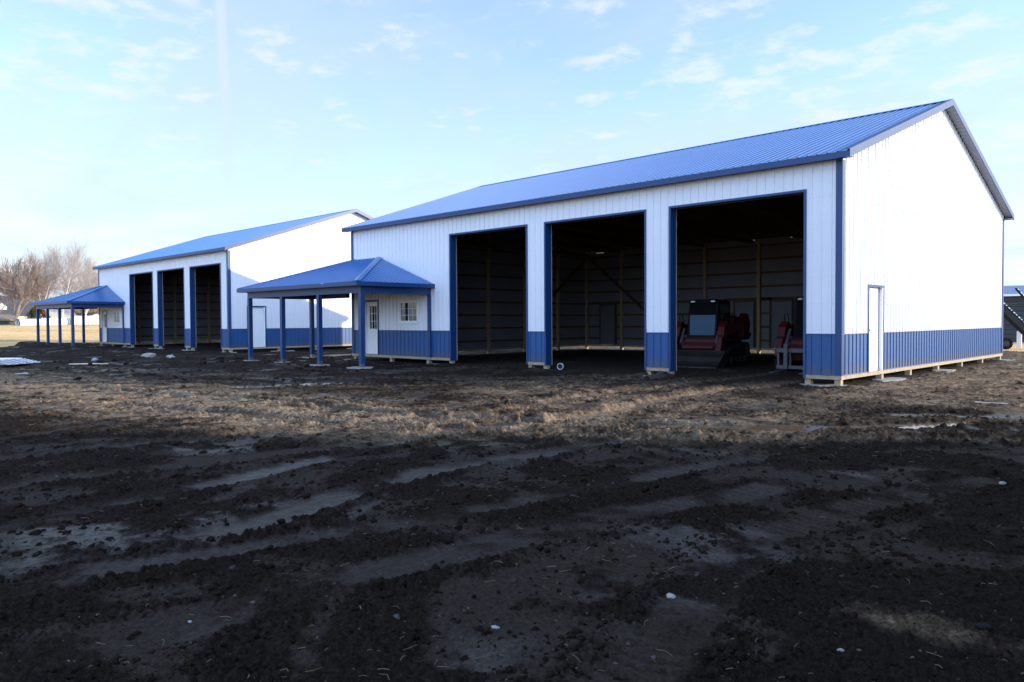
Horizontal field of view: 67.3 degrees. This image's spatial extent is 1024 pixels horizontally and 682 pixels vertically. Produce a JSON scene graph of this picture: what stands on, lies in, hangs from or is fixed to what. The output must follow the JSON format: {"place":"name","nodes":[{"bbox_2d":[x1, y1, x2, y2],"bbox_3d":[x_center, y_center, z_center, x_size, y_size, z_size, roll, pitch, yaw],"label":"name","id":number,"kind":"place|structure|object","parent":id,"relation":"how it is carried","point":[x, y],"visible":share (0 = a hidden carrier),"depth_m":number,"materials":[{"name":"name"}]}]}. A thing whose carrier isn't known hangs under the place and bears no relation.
{"place":"outdoors","nodes":[
{"label":"outdoors","id":0,"kind":"place"},
{"bbox_2d":[4,220,177,243],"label":"power line","id":1,"kind":"object","parent":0,"point":[85,231],"visible":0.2,"depth_m":84.90,"materials":[{"name":"grey metal"}]},
{"bbox_2d":[1,206,210,235],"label":"power line","id":2,"kind":"object","parent":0,"point":[99,220],"visible":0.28,"depth_m":87.85,"materials":[{"name":"grey metal"}]},
{"bbox_2d":[30,209,373,352],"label":"pole barn","id":3,"kind":"structure","parent":0,"point":[187,294],"depth_m":43.16,"materials":[{"name":"white metal"}]},
{"bbox_2d":[102,310,107,341],"bbox_3d":[-27.060,-0.992,51.160,0.920,2.105,0.134,1,2,44],"label":"entry door","id":4,"kind":"structure","parent":3,"relation":"in","point":[104,312],"depth_m":51.31,"materials":[{"name":"white metal"}]},
{"bbox_2d":[113,311,119,323],"bbox_3d":[-25.419,-1.523,49.487,1.160,0.860,0.085,1,2,44],"label":"window","id":5,"kind":"structure","parent":3,"relation":"in","point":[116,314],"depth_m":49.58,"materials":[{"name":"white plastic"}]},
{"bbox_2d":[247,306,266,346],"bbox_3d":[-13.171,-0.748,39.603,0.134,2.125,1.040,1,2,44],"label":"walk door","id":6,"kind":"structure","parent":3,"relation":"in","point":[259,312],"depth_m":39.75,"materials":[{"name":"white metal"}]},
{"bbox_2d":[0,340,1023,681],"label":"mud ground","id":7,"kind":"structure","parent":0,"point":[748,548],"depth_m":6.06,"materials":[{"name":"black soil"}]},
{"bbox_2d":[0,358,36,366],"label":"sheet metal stack","id":8,"kind":"object","parent":7,"relation":"on","point":[4,362],"visible":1,"depth_m":28.00,"materials":[{"name":"white metal"}]},
{"bbox_2d":[72,363,107,364],"bbox_3d":[-15.823,0.851,28.725,1.407,0.051,0.136,-1,2,-7],"label":"board","id":9,"kind":"object","parent":7,"relation":"on","point":[87,363],"visible":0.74,"depth_m":28.73,"materials":[{"name":"beige wood"}]},
{"bbox_2d":[141,353,155,356],"bbox_3d":[-15.925,0.634,33.547,0.640,0.151,0.416,0,19,10],"label":"concrete chunk","id":10,"kind":"object","parent":7,"relation":"on","point":[148,355],"visible":0.91,"depth_m":33.55,"materials":[{"name":"grey concrete"}]},
{"bbox_2d":[171,394,217,396],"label":"puddle","id":11,"kind":"object","parent":7,"relation":"on","point":[192,394],"visible":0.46,"depth_m":16.80,"materials":[{"name":"grey liquid"}]},
{"bbox_2d":[230,385,249,387],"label":"puddle","id":12,"kind":"object","parent":7,"relation":"on","point":[240,386],"visible":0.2,"depth_m":18.89,"materials":[{"name":"grey liquid"}]},
{"bbox_2d":[245,382,340,387],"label":"puddle","id":13,"kind":"object","parent":7,"relation":"on","point":[259,386],"visible":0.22,"depth_m":19.31,"materials":[{"name":"grey liquid"}]},
{"bbox_2d":[0,374,1023,681],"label":"straw","id":14,"kind":"object","parent":7,"relation":"on","point":[502,562],"visible":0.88,"depth_m":4.84,"materials":[{"name":"beige plant"}]},
{"bbox_2d":[0,353,1023,681],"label":"mud clods","id":15,"kind":"object","parent":7,"relation":"on","point":[252,667],"visible":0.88,"depth_m":5.48,"materials":[{"name":"black soil"}]},
{"bbox_2d":[4,361,1021,681],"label":"grit","id":16,"kind":"object","parent":7,"relation":"on","point":[500,537],"visible":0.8,"depth_m":4.52,"materials":[{"name":"grey gravel"}]},
{"bbox_2d":[557,363,563,369],"bbox_3d":[1.490,0.781,23.640,0.208,0.208,0.086,0,2,24],"label":"hose coil","id":17,"kind":"object","parent":7,"relation":"on","point":[561,365],"visible":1,"depth_m":23.61,"materials":[{"name":"plastic"}]},
{"bbox_2d":[237,99,1015,386],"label":"pole barn","id":18,"kind":"structure","parent":7,"relation":"on","point":[875,241],"depth_m":24.78,"materials":[{"name":"white metal"}]},
{"bbox_2d":[365,300,378,353],"bbox_3d":[-5.440,-0.543,30.008,0.920,2.105,0.134,1,2,44],"label":"entry door","id":19,"kind":"structure","parent":18,"relation":"in","point":[371,307],"depth_m":30.07,"materials":[{"name":"white metal"}]},
{"bbox_2d":[398,300,418,323],"bbox_3d":[-3.799,-1.075,28.335,1.160,0.860,0.085,1,2,44],"label":"window","id":20,"kind":"structure","parent":18,"relation":"in","point":[408,310],"depth_m":28.31,"materials":[{"name":"white plastic"}]},
{"bbox_2d":[600,304,615,343],"bbox_3d":[5.074,-0.876,40.525,0.990,2.095,0.134,1,2,44],"label":"walk door","id":21,"kind":"structure","parent":18,"relation":"in","point":[607,311],"depth_m":40.45,"materials":[{"name":"grey metal"}]},
{"bbox_2d":[735,301,754,347],"bbox_3d":[10.627,-0.761,35.092,0.990,2.095,0.134,1,2,44],"label":"walk door","id":22,"kind":"structure","parent":18,"relation":"in","point":[747,307],"depth_m":34.85,"materials":[{"name":"grey metal"}]},
{"bbox_2d":[771,300,792,347],"bbox_3d":[11.889,-0.735,33.858,1.020,2.095,0.134,1,2,44],"label":"walk door","id":23,"kind":"structure","parent":18,"relation":"in","point":[778,308],"depth_m":33.90,"materials":[{"name":"grey metal"}]},
{"bbox_2d":[868,284,883,372],"bbox_3d":[8.894,-0.314,18.904,0.134,2.125,1.050,1,2,44],"label":"walk door","id":24,"kind":"structure","parent":18,"relation":"in","point":[875,292],"depth_m":19.09,"materials":[{"name":"white metal"}]},
{"bbox_2d":[666,593,675,598],"bbox_3d":[0.901,1.446,4.360,0.061,0.030,0.038,1,2,34],"label":"pebble","id":25,"kind":"object","parent":7,"relation":"on","point":[670,595],"visible":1,"depth_m":4.35,"materials":[{"name":"stone"}]},
{"bbox_2d":[677,299,750,367],"bbox_3d":[6.630,-0.298,26.193,2.060,2.234,3.743,1,2,35],"label":"track loader","id":26,"kind":"object","parent":7,"relation":"on","point":[715,331],"visible":0.91,"depth_m":25.79,"materials":[{"name":"metal"}]},
{"bbox_2d":[664,425,822,431],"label":"puddle","id":27,"kind":"object","parent":7,"relation":"on","point":[780,427],"visible":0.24,"depth_m":11.30,"materials":[{"name":"grey liquid"}]},
{"bbox_2d":[769,297,802,373],"bbox_3d":[9.086,-0.231,23.199,1.998,2.234,4.186,1,2,41],"label":"track loader","id":28,"kind":"object","parent":7,"relation":"on","point":[789,357],"visible":0.27,"depth_m":23.23,"materials":[{"name":"metal"}]},
{"bbox_2d":[804,422,965,430],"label":"puddle","id":29,"kind":"object","parent":7,"relation":"on","point":[917,426],"visible":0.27,"depth_m":11.32,"materials":[{"name":"grey liquid"}]},
{"bbox_2d":[974,622,991,629],"bbox_3d":[2.327,1.412,3.804,0.072,0.028,0.066,0,2,13],"label":"pebble","id":30,"kind":"object","parent":7,"relation":"on","point":[981,626],"visible":1,"depth_m":3.79,"materials":[{"name":"stone"}]},
{"bbox_2d":[974,401,1007,403],"bbox_3d":[8.797,1.135,14.122,0.536,0.029,0.047,1,2,29],"label":"lath","id":31,"kind":"object","parent":7,"relation":"on","point":[990,402],"visible":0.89,"depth_m":14.11,"materials":[{"name":"beige wood"}]},
{"bbox_2d":[0,325,1023,351],"bbox_3d":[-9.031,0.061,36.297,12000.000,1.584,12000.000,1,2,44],"label":"grass field","id":32,"kind":"structure","parent":0,"point":[11,335],"depth_m":71.72,"materials":[{"name":"plant"}]},
{"bbox_2d":[0,314,13,324],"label":"house","id":33,"kind":"structure","parent":32,"relation":"on","point":[6,319],"depth_m":102.13,"materials":[{"name":"brown"}]},
{"bbox_2d":[0,296,32,318],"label":"house","id":34,"kind":"structure","parent":32,"relation":"on","point":[8,308],"depth_m":117.62,"materials":[{"name":"beige"}]},
{"bbox_2d":[0,265,35,311],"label":"bare tree","id":35,"kind":"object","parent":32,"relation":"on","point":[7,301],"visible":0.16,"depth_m":105.83,"materials":[{"name":"brown plant"}]},
{"bbox_2d":[0,252,48,324],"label":"bare tree","id":36,"kind":"object","parent":32,"relation":"on","point":[33,280],"visible":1,"depth_m":94.77,"materials":[{"name":"brown plant"}]},
{"bbox_2d":[15,319,41,325],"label":"culvert pipe","id":37,"kind":"object","parent":32,"relation":"on","point":[19,322],"visible":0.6,"depth_m":92.31,"materials":[{"name":"metal"}]},
{"bbox_2d":[24,306,50,318],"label":"juniper tree","id":38,"kind":"object","parent":32,"relation":"on","point":[32,313],"visible":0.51,"depth_m":100.00,"materials":[{"name":"green plant"}]},
{"bbox_2d":[14,267,62,302],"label":"bare tree","id":39,"kind":"object","parent":32,"relation":"on","point":[41,293],"visible":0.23,"depth_m":137.79,"materials":[{"name":"brown plant"}]},
{"bbox_2d":[31,261,59,300],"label":"bare tree","id":40,"kind":"object","parent":32,"relation":"on","point":[55,293],"visible":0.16,"depth_m":147.13,"materials":[{"name":"brown plant"}]},
{"bbox_2d":[17,236,80,309],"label":"bare tree","id":41,"kind":"object","parent":32,"relation":"on","point":[45,269],"visible":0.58,"depth_m":123.32,"materials":[{"name":"brown plant"}]},
{"bbox_2d":[39,318,70,324],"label":"culvert pipe","id":42,"kind":"object","parent":32,"relation":"on","point":[64,321],"visible":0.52,"depth_m":95.56,"materials":[{"name":"metal"}]},
{"bbox_2d":[41,309,76,317],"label":"house","id":43,"kind":"structure","parent":32,"relation":"on","point":[53,313],"depth_m":130.33,"materials":[{"name":"white"}]},
{"bbox_2d":[32,295,98,312],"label":"brush","id":44,"kind":"object","parent":32,"relation":"on","point":[80,310],"visible":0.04,"depth_m":153.83,"materials":[{"name":"brown plant"}]},
{"bbox_2d":[42,226,100,317],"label":"bare tree","id":45,"kind":"object","parent":32,"relation":"on","point":[69,264],"visible":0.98,"depth_m":121.28,"materials":[{"name":"brown plant"}]},
{"bbox_2d":[57,265,93,312],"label":"bare tree","id":46,"kind":"object","parent":32,"relation":"on","point":[64,291],"visible":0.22,"depth_m":155.42,"materials":[{"name":"brown plant"}]},
{"bbox_2d":[65,258,97,315],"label":"bare tree","id":47,"kind":"object","parent":32,"relation":"on","point":[86,284],"visible":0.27,"depth_m":131.14,"materials":[{"name":"brown plant"}]},
{"bbox_2d":[74,316,98,324],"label":"culvert pipe","id":48,"kind":"object","parent":32,"relation":"on","point":[91,320],"visible":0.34,"depth_m":97.62,"materials":[{"name":"metal"}]},
{"bbox_2d":[75,312,98,315],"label":"house","id":49,"kind":"structure","parent":32,"relation":"on","point":[90,314],"depth_m":139.97,"materials":[{"name":"white"}]},
{"bbox_2d":[83,263,98,312],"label":"bare tree","id":50,"kind":"object","parent":32,"relation":"on","point":[96,278],"visible":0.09,"depth_m":147.64,"materials":[{"name":"brown plant"}]},
{"bbox_2d":[1003,338,1012,348],"bbox_3d":[26.960,0.136,41.938,0.651,0.651,0.180,0,2,14],"label":"loose wheel","id":51,"kind":"object","parent":32,"relation":"on","point":[1007,343],"visible":0.8,"depth_m":41.87,"materials":[{"name":"rubber"}]},
{"bbox_2d":[1003,285,1023,341],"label":"grey shed","id":52,"kind":"structure","parent":32,"relation":"on","point":[1013,300],"depth_m":53.44,"materials":[{"name":"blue metal"}]},
{"bbox_2d":[1003,303,1023,335],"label":"conveyor","id":53,"kind":"object","parent":32,"relation":"on","point":[1011,317],"visible":0.54,"depth_m":42.98,"materials":[{"name":"black metal"}]},
{"bbox_2d":[1017,331,1021,347],"bbox_3d":[28.648,-0.088,43.414,0.240,0.950,0.100,1,2,44],"label":"marker post","id":54,"kind":"object","parent":32,"relation":"on","point":[1019,339],"visible":0.76,"depth_m":43.37,"materials":[{"name":"white plastic"}]},
{"bbox_2d":[1015,288,1023,298],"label":"handrail","id":55,"kind":"object","parent":32,"relation":"on","point":[1019,292],"visible":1,"depth_m":45.21,"materials":[{"name":"black metal"}]},
{"bbox_2d":[0,0,1023,309],"label":"sky","id":56,"kind":"structure","parent":0,"point":[234,115],"materials":[{"name":"blue"}]}
]}

